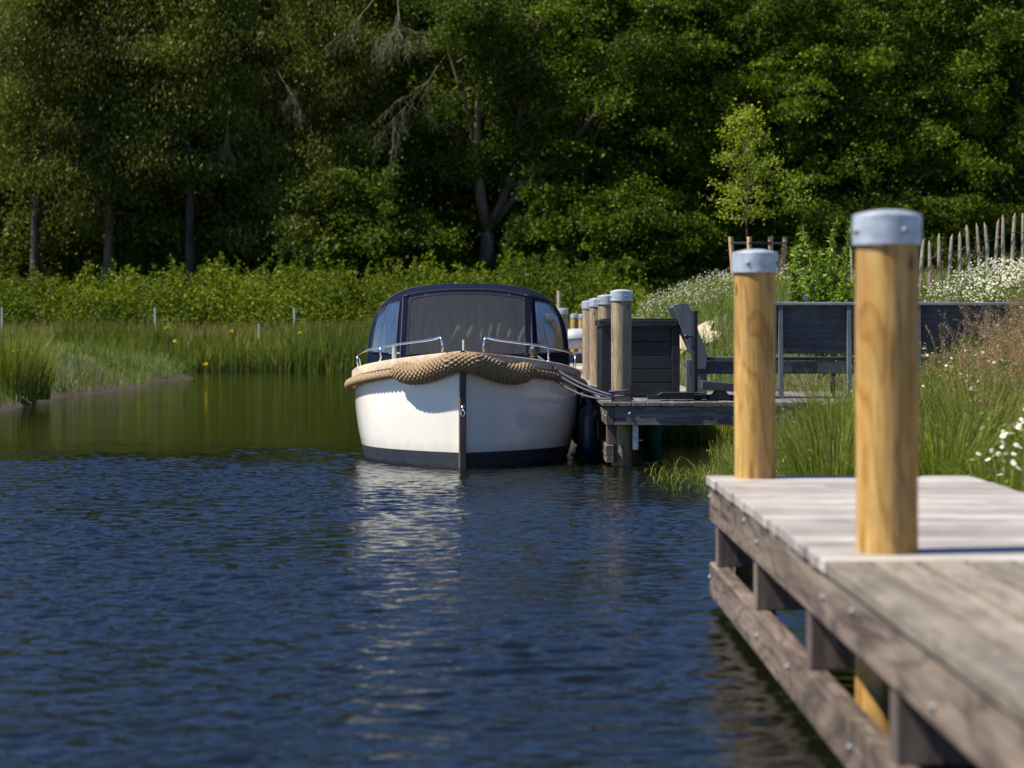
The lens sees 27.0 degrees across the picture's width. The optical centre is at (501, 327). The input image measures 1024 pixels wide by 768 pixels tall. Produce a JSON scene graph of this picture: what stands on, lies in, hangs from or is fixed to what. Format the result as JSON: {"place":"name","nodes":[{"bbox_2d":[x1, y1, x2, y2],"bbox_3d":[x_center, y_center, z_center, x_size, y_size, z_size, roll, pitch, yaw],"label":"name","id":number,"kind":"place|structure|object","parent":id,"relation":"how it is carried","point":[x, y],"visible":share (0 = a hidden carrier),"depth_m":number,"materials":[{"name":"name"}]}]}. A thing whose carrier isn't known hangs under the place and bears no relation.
{"place":"outdoors","nodes":[
{"label":"outdoors","id":0,"kind":"place"},
{"bbox_2d":[0,371,979,767],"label":"water","id":1,"kind":"structure","parent":0,"point":[302,583],"depth_m":10.45,"materials":[{"name":"blue liquid"}]},
{"bbox_2d":[344,284,587,467],"bbox_3d":[-0.370,0.595,23.795,2.597,2.210,6.810,0,0,0],"label":"motor boat","id":2,"kind":"object","parent":1,"relation":"on","point":[462,371],"visible":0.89,"depth_m":21.33,"materials":[{"name":"white plastic"}]},
{"bbox_2d":[572,392,585,444],"bbox_3d":[0.895,0.923,24.600,0.204,0.873,0.204,0,0,45],"label":"boat fender","id":3,"kind":"object","parent":2,"relation":"hanging from","point":[581,402],"visible":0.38,"depth_m":24.51,"materials":[{"name":"blue plastic"}]},
{"bbox_2d":[575,375,597,459],"bbox_3d":[0.890,0.923,21.900,0.204,0.873,0.204,0,0,-45],"label":"boat fender","id":4,"kind":"object","parent":2,"relation":"hanging from","point":[588,431],"visible":0.94,"depth_m":21.82,"materials":[{"name":"blue plastic"}]},
{"bbox_2d":[570,363,685,399],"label":"walkway","id":5,"kind":"structure","parent":1,"relation":"on","point":[682,388],"depth_m":26.16,"materials":[{"name":"wood"}]},
{"bbox_2d":[568,329,581,362],"bbox_3d":[1.550,0.361,44.886,1.384,0.698,3.429,0,0,0],"label":"rubber dinghy","id":6,"kind":"object","parent":5,"relation":"on","point":[574,338],"visible":0.16,"depth_m":43.26,"materials":[{"name":"grey rubber"}]},
{"bbox_2d":[641,425,662,440],"bbox_3d":[1.798,1.110,25.500,0.260,0.520,0.260,0,0,0],"label":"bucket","id":7,"kind":"object","parent":1,"relation":"in","point":[651,432],"visible":0.4,"depth_m":25.40,"materials":[{"name":"plastic"}]},
{"bbox_2d":[667,456,732,478],"bbox_3d":[1.852,1.254,19.214,1.226,0.252,1.077,0,0,-36],"label":"rush clump","id":8,"kind":"object","parent":1,"relation":"on","point":[702,472],"visible":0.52,"depth_m":19.14,"materials":[{"name":"green plant"}]},
{"bbox_2d":[682,425,734,441],"bbox_3d":[2.662,1.123,25.710,1.226,0.514,1.244,0,0,0],"label":"rush clump","id":9,"kind":"object","parent":1,"relation":"on","point":[708,431],"visible":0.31,"depth_m":25.41,"materials":[{"name":"green plant"}]},
{"bbox_2d":[706,476,1023,767],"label":"jetty","id":10,"kind":"object","parent":1,"relation":"on","point":[931,632],"visible":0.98,"depth_m":6.50,"materials":[{"name":"grey wood"}]},
{"bbox_2d":[0,289,1023,482],"bbox_3d":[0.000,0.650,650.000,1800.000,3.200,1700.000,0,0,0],"label":"ground","id":11,"kind":"structure","parent":0,"point":[3,407],"depth_m":41.82,"materials":[{"name":"plant"}]},
{"bbox_2d":[0,132,48,285],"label":"understorey shrub","id":12,"kind":"object","parent":11,"relation":"on","point":[10,268],"visible":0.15,"depth_m":83.49,"materials":[{"name":"green plant"}]},
{"bbox_2d":[0,319,63,396],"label":"rush clump","id":13,"kind":"object","parent":11,"relation":"on","point":[27,380],"visible":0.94,"depth_m":37.18,"materials":[{"name":"green plant"}]},
{"bbox_2d":[1,336,76,399],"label":"rush clump","id":14,"kind":"object","parent":11,"relation":"on","point":[46,388],"visible":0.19,"depth_m":38.71,"materials":[{"name":"green plant"}]},
{"bbox_2d":[0,150,113,310],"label":"understorey shrub","id":15,"kind":"object","parent":11,"relation":"on","point":[54,229],"visible":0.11,"depth_m":83.85,"materials":[{"name":"green plant"}]},
{"bbox_2d":[0,95,124,285],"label":"understorey shrub","id":16,"kind":"object","parent":11,"relation":"on","point":[9,194],"visible":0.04,"depth_m":84.09,"materials":[{"name":"green plant"}]},
{"bbox_2d":[14,236,123,286],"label":"understorey shrub","id":17,"kind":"object","parent":11,"relation":"on","point":[68,272],"visible":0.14,"depth_m":83.83,"materials":[{"name":"green plant"}]},
{"bbox_2d":[0,0,157,288],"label":"larch tree","id":18,"kind":"object","parent":11,"relation":"on","point":[16,28],"visible":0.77,"depth_m":80.07,"materials":[{"name":"green plant"}]},
{"bbox_2d":[0,332,192,406],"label":"grass","id":19,"kind":"structure","parent":11,"relation":"on","point":[108,357],"depth_m":48.41,"materials":[{"name":"plant"}]},
{"bbox_2d":[0,67,206,290],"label":"understorey shrub","id":20,"kind":"object","parent":11,"relation":"on","point":[26,244],"visible":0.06,"depth_m":82.89,"materials":[{"name":"green plant"}]},
{"bbox_2d":[3,0,220,291],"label":"larch tree","id":21,"kind":"object","parent":11,"relation":"on","point":[105,11],"visible":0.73,"depth_m":80.63,"materials":[{"name":"green plant"}]},
{"bbox_2d":[42,186,184,287],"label":"understorey shrub","id":22,"kind":"object","parent":11,"relation":"on","point":[85,252],"visible":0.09,"depth_m":83.48,"materials":[{"name":"green plant"}]},
{"bbox_2d":[70,197,238,311],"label":"understorey shrub","id":23,"kind":"object","parent":11,"relation":"on","point":[126,259],"visible":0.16,"depth_m":83.08,"materials":[{"name":"green plant"}]},
{"bbox_2d":[102,80,262,317],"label":"understorey shrub","id":24,"kind":"object","parent":11,"relation":"on","point":[201,207],"visible":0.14,"depth_m":83.03,"materials":[{"name":"green plant"}]},
{"bbox_2d":[134,0,246,97],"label":"background tree","id":25,"kind":"object","parent":11,"relation":"on","point":[159,25],"depth_m":90.64,"materials":[{"name":"green plant"}]},
{"bbox_2d":[93,0,296,287],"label":"larch tree","id":26,"kind":"object","parent":11,"relation":"on","point":[197,55],"visible":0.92,"depth_m":81.09,"materials":[{"name":"green plant"}]},
{"bbox_2d":[112,96,302,290],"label":"understorey shrub","id":27,"kind":"object","parent":11,"relation":"on","point":[131,232],"visible":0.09,"depth_m":82.59,"materials":[{"name":"green plant"}]},
{"bbox_2d":[183,213,299,313],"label":"understorey shrub","id":28,"kind":"object","parent":11,"relation":"on","point":[251,266],"visible":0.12,"depth_m":83.56,"materials":[{"name":"green plant"}]},
{"bbox_2d":[166,0,366,276],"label":"broadleaf tree","id":29,"kind":"object","parent":11,"relation":"on","point":[262,10],"visible":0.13,"depth_m":84.65,"materials":[{"name":"green plant"}]},
{"bbox_2d":[179,0,360,263],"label":"background tree","id":30,"kind":"object","parent":11,"relation":"on","point":[265,61],"depth_m":88.68,"materials":[{"name":"green plant"}]},
{"bbox_2d":[204,87,354,273],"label":"understorey shrub","id":31,"kind":"object","parent":11,"relation":"on","point":[230,207],"visible":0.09,"depth_m":83.83,"materials":[{"name":"green plant"}]},
{"bbox_2d":[0,312,631,371],"bbox_3d":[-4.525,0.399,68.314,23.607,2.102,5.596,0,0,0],"label":"reeds","id":32,"kind":"object","parent":11,"relation":"on","point":[334,351],"visible":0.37,"depth_m":67.54,"materials":[{"name":"green plant"}]},
{"bbox_2d":[198,0,436,271],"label":"larch tree","id":33,"kind":"object","parent":11,"relation":"on","point":[317,26],"visible":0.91,"depth_m":81.57,"materials":[{"name":"green plant"}]},
{"bbox_2d":[206,0,450,183],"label":"dead boughs","id":34,"kind":"object","parent":33,"relation":"hanging from","point":[389,44],"visible":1,"depth_m":80.54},
{"bbox_2d":[212,132,452,282],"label":"understorey shrub","id":35,"kind":"object","parent":11,"relation":"on","point":[378,170],"visible":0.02,"depth_m":84.50,"materials":[{"name":"green plant"}]},
{"bbox_2d":[225,138,473,319],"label":"understorey shrub","id":36,"kind":"object","parent":11,"relation":"on","point":[367,193],"visible":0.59,"depth_m":80.00,"materials":[{"name":"green plant"}]},
{"bbox_2d":[0,243,723,335],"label":"undergrowth","id":37,"kind":"object","parent":11,"relation":"on","point":[232,296],"visible":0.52,"depth_m":75.03,"materials":[{"name":"green plant"}]},
{"bbox_2d":[276,0,479,251],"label":"background tree","id":38,"kind":"object","parent":11,"relation":"on","point":[457,208],"visible":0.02,"depth_m":89.04,"materials":[{"name":"green plant"}]},
{"bbox_2d":[323,98,461,247],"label":"background tree","id":39,"kind":"object","parent":11,"relation":"on","point":[409,191],"depth_m":94.44,"materials":[{"name":"green plant"}]},
{"bbox_2d":[303,0,508,276],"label":"broadleaf tree","id":40,"kind":"object","parent":11,"relation":"on","point":[388,12],"visible":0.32,"depth_m":84.60,"materials":[{"name":"green plant"}]},
{"bbox_2d":[344,185,484,286],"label":"understorey shrub","id":41,"kind":"object","parent":11,"relation":"on","point":[434,233],"visible":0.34,"depth_m":81.03,"materials":[{"name":"green plant"}]},
{"bbox_2d":[380,1,509,274],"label":"background tree","id":42,"kind":"object","parent":11,"relation":"on","point":[476,230],"visible":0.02,"depth_m":94.53,"materials":[{"name":"green plant"}]},
{"bbox_2d":[397,0,555,270],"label":"background tree","id":43,"kind":"object","parent":11,"relation":"on","point":[450,134],"visible":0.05,"depth_m":88.52,"materials":[{"name":"green plant"}]},
{"bbox_2d":[426,20,598,264],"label":"background tree","id":44,"kind":"object","parent":11,"relation":"on","point":[496,248],"visible":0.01,"depth_m":95.87,"materials":[{"name":"green plant"}]},
{"bbox_2d":[378,0,695,270],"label":"forked tree","id":45,"kind":"object","parent":11,"relation":"on","point":[486,38],"visible":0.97,"depth_m":81.99,"materials":[{"name":"green plant"}]},
{"bbox_2d":[467,181,611,283],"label":"understorey shrub","id":46,"kind":"object","parent":11,"relation":"on","point":[516,237],"visible":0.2,"depth_m":81.16,"materials":[{"name":"green plant"}]},
{"bbox_2d":[557,291,560,308],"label":"fence post","id":47,"kind":"object","parent":11,"relation":"on","point":[558,299],"visible":0.35,"depth_m":71.95,"materials":[{"name":"wood"}]},
{"bbox_2d":[558,308,568,336],"bbox_3d":[1.179,0.934,41.000,0.220,2.631,0.220,0,0,-18],"label":"mooring post","id":48,"kind":"object","parent":11,"relation":"on","point":[564,312],"visible":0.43,"depth_m":40.91,"materials":[{"name":"wood"}]},
{"bbox_2d":[451,0,686,280],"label":"background tree","id":49,"kind":"object","parent":11,"relation":"on","point":[573,38],"visible":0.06,"depth_m":88.22,"materials":[{"name":"green plant"}]},
{"bbox_2d":[570,314,578,351],"bbox_3d":[1.952,0.934,57.000,0.220,2.631,0.220,0,0,-41],"label":"mooring post","id":50,"kind":"object","parent":11,"relation":"on","point":[574,320],"visible":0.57,"depth_m":56.92,"materials":[{"name":"wood"}]},
{"bbox_2d":[579,314,581,351],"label":"mooring post","id":51,"kind":"object","parent":11,"relation":"on","point":[580,323],"visible":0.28,"depth_m":57.42,"materials":[{"name":"wood"}]},
{"bbox_2d":[581,300,589,380],"bbox_3d":[1.212,0.934,29.300,0.220,2.631,0.220,0,0,-31],"label":"mooring post","id":52,"kind":"object","parent":11,"relation":"on","point":[585,345],"visible":0.28,"depth_m":29.22,"materials":[{"name":"wood"}]},
{"bbox_2d":[589,298,597,385],"bbox_3d":[1.206,0.934,26.800,0.220,2.631,0.220,0,0,38],"label":"mooring post","id":53,"kind":"object","parent":11,"relation":"on","point":[593,311],"visible":0.28,"depth_m":26.72,"materials":[{"name":"wood"}]},
{"bbox_2d":[433,0,763,279],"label":"oak tree","id":54,"kind":"object","parent":11,"relation":"on","point":[609,24],"visible":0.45,"depth_m":83.26,"materials":[{"name":"green plant"}]},
{"bbox_2d":[597,294,610,436],"bbox_3d":[1.195,0.934,24.200,0.220,2.631,0.220,0,0,25],"label":"mooring post","id":55,"kind":"object","parent":11,"relation":"on","point":[604,305],"visible":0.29,"depth_m":24.11,"materials":[{"name":"wood"}]},
{"bbox_2d":[610,289,632,465],"bbox_3d":[1.178,0.934,20.950,0.220,2.631,0.220,0,0,39],"label":"mooring post","id":56,"kind":"object","parent":11,"relation":"on","point":[621,299],"visible":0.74,"depth_m":20.86,"materials":[{"name":"brown wood"}]},
{"bbox_2d":[536,355,633,399],"bbox_3d":[0.787,0.490,21.156,1.130,0.443,0.260,0,0,29],"label":"mooring line","id":57,"kind":"object","parent":56,"relation":"attached to","point":[609,396],"visible":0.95,"depth_m":21.06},
{"bbox_2d":[521,164,729,296],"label":"understorey shrub","id":58,"kind":"object","parent":11,"relation":"on","point":[636,216],"visible":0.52,"depth_m":79.37,"materials":[{"name":"green plant"}]},
{"bbox_2d":[566,7,702,201],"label":"background tree","id":59,"kind":"object","parent":11,"relation":"on","point":[625,144],"depth_m":97.14,"materials":[{"name":"green plant"}]},
{"bbox_2d":[529,6,760,279],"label":"background tree","id":60,"kind":"object","parent":11,"relation":"on","point":[667,175],"visible":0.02,"depth_m":89.94,"materials":[{"name":"green plant"}]},
{"bbox_2d":[631,425,713,440],"bbox_3d":[2.094,1.175,25.892,1.258,0.410,1.174,0,0,36],"label":"rush clump","id":61,"kind":"object","parent":11,"relation":"on","point":[674,432],"visible":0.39,"depth_m":25.63,"materials":[{"name":"green plant"}]},
{"bbox_2d":[619,193,737,300],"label":"understorey shrub","id":62,"kind":"object","parent":11,"relation":"on","point":[707,228],"visible":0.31,"depth_m":80.45,"materials":[{"name":"green plant"}]},
{"bbox_2d":[640,459,726,490],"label":"weeds","id":63,"kind":"object","parent":11,"relation":"on","point":[676,473],"visible":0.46,"depth_m":19.00,"materials":[{"name":"plant"}]},
{"bbox_2d":[374,0,1023,283],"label":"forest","id":64,"kind":"object","parent":11,"relation":"on","point":[570,186],"depth_m":101.09,"materials":[{"name":"green plant"}]},
{"bbox_2d":[628,6,784,233],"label":"background tree","id":65,"kind":"object","parent":11,"relation":"on","point":[702,145],"visible":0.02,"depth_m":95.52,"materials":[{"name":"green plant"}]},
{"bbox_2d":[634,263,803,317],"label":"daisies","id":66,"kind":"object","parent":11,"relation":"on","point":[690,288],"visible":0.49,"depth_m":38.99,"materials":[{"name":"white plant"}]},
{"bbox_2d":[588,391,855,462],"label":"bench platform","id":67,"kind":"structure","parent":11,"relation":"on","point":[635,412],"depth_m":20.73,"materials":[{"name":"grey wood"}]},
{"bbox_2d":[595,318,679,396],"bbox_3d":[1.435,0.308,22.523,0.850,0.815,0.995,0,0,0],"label":"deck box","id":68,"kind":"object","parent":67,"relation":"on","point":[655,356],"visible":0.77,"depth_m":22.06,"materials":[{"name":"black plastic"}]},
{"bbox_2d":[647,310,733,399],"bbox_3d":[1.980,0.269,21.350,1.040,0.890,0.800,0,0,0],"label":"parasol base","id":69,"kind":"object","parent":67,"relation":"on","point":[721,388],"visible":0.9,"depth_m":21.31,"materials":[{"name":"paint"}]},
{"bbox_2d":[667,302,1023,397],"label":"corner bench","id":70,"kind":"object","parent":67,"relation":"on","point":[815,315],"visible":0.42,"depth_m":21.88,"materials":[{"name":"grey wood"}]},
{"bbox_2d":[569,0,893,274],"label":"oak tree","id":71,"kind":"object","parent":11,"relation":"on","point":[712,11],"visible":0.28,"depth_m":84.02,"materials":[{"name":"green plant"}]},
{"bbox_2d":[591,0,875,267],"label":"background tree","id":72,"kind":"object","parent":11,"relation":"on","point":[719,64],"visible":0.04,"depth_m":88.16,"materials":[{"name":"green plant"}]},
{"bbox_2d":[732,249,778,593],"bbox_3d":[1.222,0.934,10.280,0.220,2.631,0.220,0,0,-18],"label":"mooring post","id":73,"kind":"object","parent":11,"relation":"on","point":[754,271],"visible":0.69,"depth_m":10.19,"materials":[{"name":"wood"}]},
{"bbox_2d":[697,93,816,238],"bbox_3d":[4.625,-2.529,40.060,2.021,3.723,1.962,0,0,-36],"label":"sapling","id":74,"kind":"object","parent":11,"relation":"on","point":[732,189],"visible":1,"depth_m":39.94,"materials":[{"name":"green plant"}]},
{"bbox_2d":[728,237,786,275],"bbox_3d":[4.892,-0.999,39.987,1.135,1.464,0.832,0,0,-6],"label":"tree stake frame","id":75,"kind":"object","parent":11,"relation":"on","point":[749,242],"visible":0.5,"depth_m":40.26,"materials":[{"name":"brown wood"}]},
{"bbox_2d":[674,29,873,204],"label":"background tree","id":76,"kind":"object","parent":11,"relation":"on","point":[790,123],"depth_m":95.15,"materials":[{"name":"green plant"}]},
{"bbox_2d":[755,181,870,279],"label":"understorey shrub","id":77,"kind":"object","parent":11,"relation":"on","point":[821,225],"visible":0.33,"depth_m":80.77,"materials":[{"name":"green plant"}]},
{"bbox_2d":[776,359,855,469],"bbox_3d":[2.575,0.715,15.771,1.418,1.024,1.358,0,0,0],"label":"rush clump","id":78,"kind":"object","parent":11,"relation":"on","point":[809,404],"visible":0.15,"depth_m":15.73,"materials":[{"name":"green plant"}]},
{"bbox_2d":[647,0,991,277],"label":"oak tree","id":79,"kind":"object","parent":11,"relation":"on","point":[801,107],"visible":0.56,"depth_m":83.00,"materials":[{"name":"green plant"}]},
{"bbox_2d":[785,218,855,356],"bbox_3d":[4.097,-0.409,25.448,1.461,1.837,2.454,0,0,0],"label":"willow bush","id":80,"kind":"object","parent":11,"relation":"on","point":[827,287],"visible":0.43,"depth_m":25.48,"materials":[{"name":"green plant"}]},
{"bbox_2d":[631,262,1023,391],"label":"grass","id":81,"kind":"structure","parent":11,"relation":"on","point":[781,292],"depth_m":33.71,"materials":[{"name":"plant"}]},
{"bbox_2d":[723,384,931,475],"bbox_3d":[2.007,0.834,13.208,1.318,1.002,1.366,0,0,37],"label":"rush clump","id":82,"kind":"object","parent":11,"relation":"on","point":[841,469],"visible":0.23,"depth_m":13.10,"materials":[{"name":"green plant"}]},
{"bbox_2d":[755,0,950,251],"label":"background tree","id":83,"kind":"object","parent":11,"relation":"on","point":[869,8],"visible":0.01,"depth_m":90.35,"materials":[{"name":"green plant"}]},
{"bbox_2d":[699,319,1023,492],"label":"grass","id":84,"kind":"structure","parent":11,"relation":"on","point":[724,465],"depth_m":17.78,"materials":[{"name":"plant"}]},
{"bbox_2d":[699,293,1023,486],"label":"weeds","id":85,"kind":"object","parent":11,"relation":"on","point":[939,430],"visible":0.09,"depth_m":17.61,"materials":[{"name":"green plant"}]},
{"bbox_2d":[739,0,1000,202],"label":"background tree","id":86,"kind":"object","parent":11,"relation":"on","point":[875,141],"depth_m":96.01,"materials":[{"name":"green plant"}]},
{"bbox_2d":[852,210,921,736],"bbox_3d":[1.240,0.934,6.860,0.220,2.631,0.220,0,0,39],"label":"mooring post","id":87,"kind":"object","parent":11,"relation":"on","point":[886,243],"visible":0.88,"depth_m":6.77,"materials":[{"name":"brown wood"}]},
{"bbox_2d":[776,236,1022,391],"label":"seeding grass","id":88,"kind":"structure","parent":11,"relation":"on","point":[921,297],"depth_m":25.73,"materials":[{"name":"plant"}]},
{"bbox_2d":[782,0,1023,271],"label":"oak tree","id":89,"kind":"object","parent":11,"relation":"on","point":[927,12],"visible":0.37,"depth_m":83.55,"materials":[{"name":"green plant"}]},
{"bbox_2d":[817,364,991,449],"bbox_3d":[2.806,0.666,14.762,1.332,0.913,1.406,0,0,0],"label":"rush clump","id":90,"kind":"object","parent":11,"relation":"on","point":[920,403],"visible":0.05,"depth_m":14.75,"materials":[{"name":"green plant"}]},
{"bbox_2d":[832,171,993,272],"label":"understorey shrub","id":91,"kind":"object","parent":11,"relation":"on","point":[879,201],"visible":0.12,"depth_m":80.91,"materials":[{"name":"green plant"}]},
{"bbox_2d":[822,384,1023,481],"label":"rush clump","id":92,"kind":"object","parent":11,"relation":"on","point":[936,445],"visible":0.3,"depth_m":12.06,"materials":[{"name":"green plant"}]},
{"bbox_2d":[843,213,1023,301],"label":"paling fence","id":93,"kind":"object","parent":11,"relation":"on","point":[967,246],"visible":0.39,"depth_m":27.99,"materials":[{"name":"wood"}]},
{"bbox_2d":[852,0,1023,273],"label":"background tree","id":94,"kind":"object","parent":11,"relation":"on","point":[922,50],"visible":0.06,"depth_m":89.27,"materials":[{"name":"green plant"}]},
{"bbox_2d":[854,0,1023,270],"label":"oak tree","id":95,"kind":"object","parent":11,"relation":"on","point":[995,23],"visible":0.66,"depth_m":82.35,"materials":[{"name":"green plant"}]},
{"bbox_2d":[885,3,1010,196],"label":"background tree","id":96,"kind":"object","parent":11,"relation":"on","point":[959,192],"visible":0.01,"depth_m":95.63,"materials":[{"name":"green plant"}]},
{"bbox_2d":[918,173,1023,277],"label":"understorey shrub","id":97,"kind":"object","parent":11,"relation":"on","point":[968,212],"visible":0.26,"depth_m":80.54,"materials":[{"name":"green plant"}]},
{"bbox_2d":[918,349,1023,469],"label":"rush clump","id":98,"kind":"object","parent":11,"relation":"on","point":[994,399],"visible":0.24,"depth_m":13.40,"materials":[{"name":"green plant"}]},
{"bbox_2d":[919,257,1023,354],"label":"daisies","id":99,"kind":"object","parent":11,"relation":"on","point":[1006,282],"visible":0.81,"depth_m":25.82,"materials":[{"name":"white plant"}]},
{"bbox_2d":[920,440,1023,491],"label":"rush clump","id":100,"kind":"object","parent":11,"relation":"on","point":[980,476],"visible":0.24,"depth_m":11.61,"materials":[{"name":"green plant"}]},
{"bbox_2d":[921,306,1023,424],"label":"daisies","id":101,"kind":"object","parent":11,"relation":"on","point":[946,365],"visible":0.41,"depth_m":17.15,"materials":[{"name":"white plant"}]},
{"bbox_2d":[937,5,1023,236],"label":"background tree","id":102,"kind":"object","parent":11,"relation":"on","point":[1011,86],"visible":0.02,"depth_m":91.22,"materials":[{"name":"green plant"}]},
{"bbox_2d":[970,409,1023,490],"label":"daisies","id":103,"kind":"object","parent":11,"relation":"on","point":[1005,453],"visible":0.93,"depth_m":11.39,"materials":[{"name":"white plant"}]},
{"bbox_2d":[1000,156,1023,190],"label":"background tree","id":104,"kind":"object","parent":11,"relation":"on","point":[1018,171],"visible":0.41,"depth_m":83.48,"materials":[{"name":"green plant"}]},
{"bbox_2d":[680,321,720,352],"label":"path","id":105,"kind":"structure","parent":0,"point":[699,327],"depth_m":33.74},
{"bbox_2d":[807,281,1023,445],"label":"seeding grass","id":106,"kind":"structure","parent":0,"point":[1018,348],"depth_m":16.63,"materials":[{"name":"plant"}]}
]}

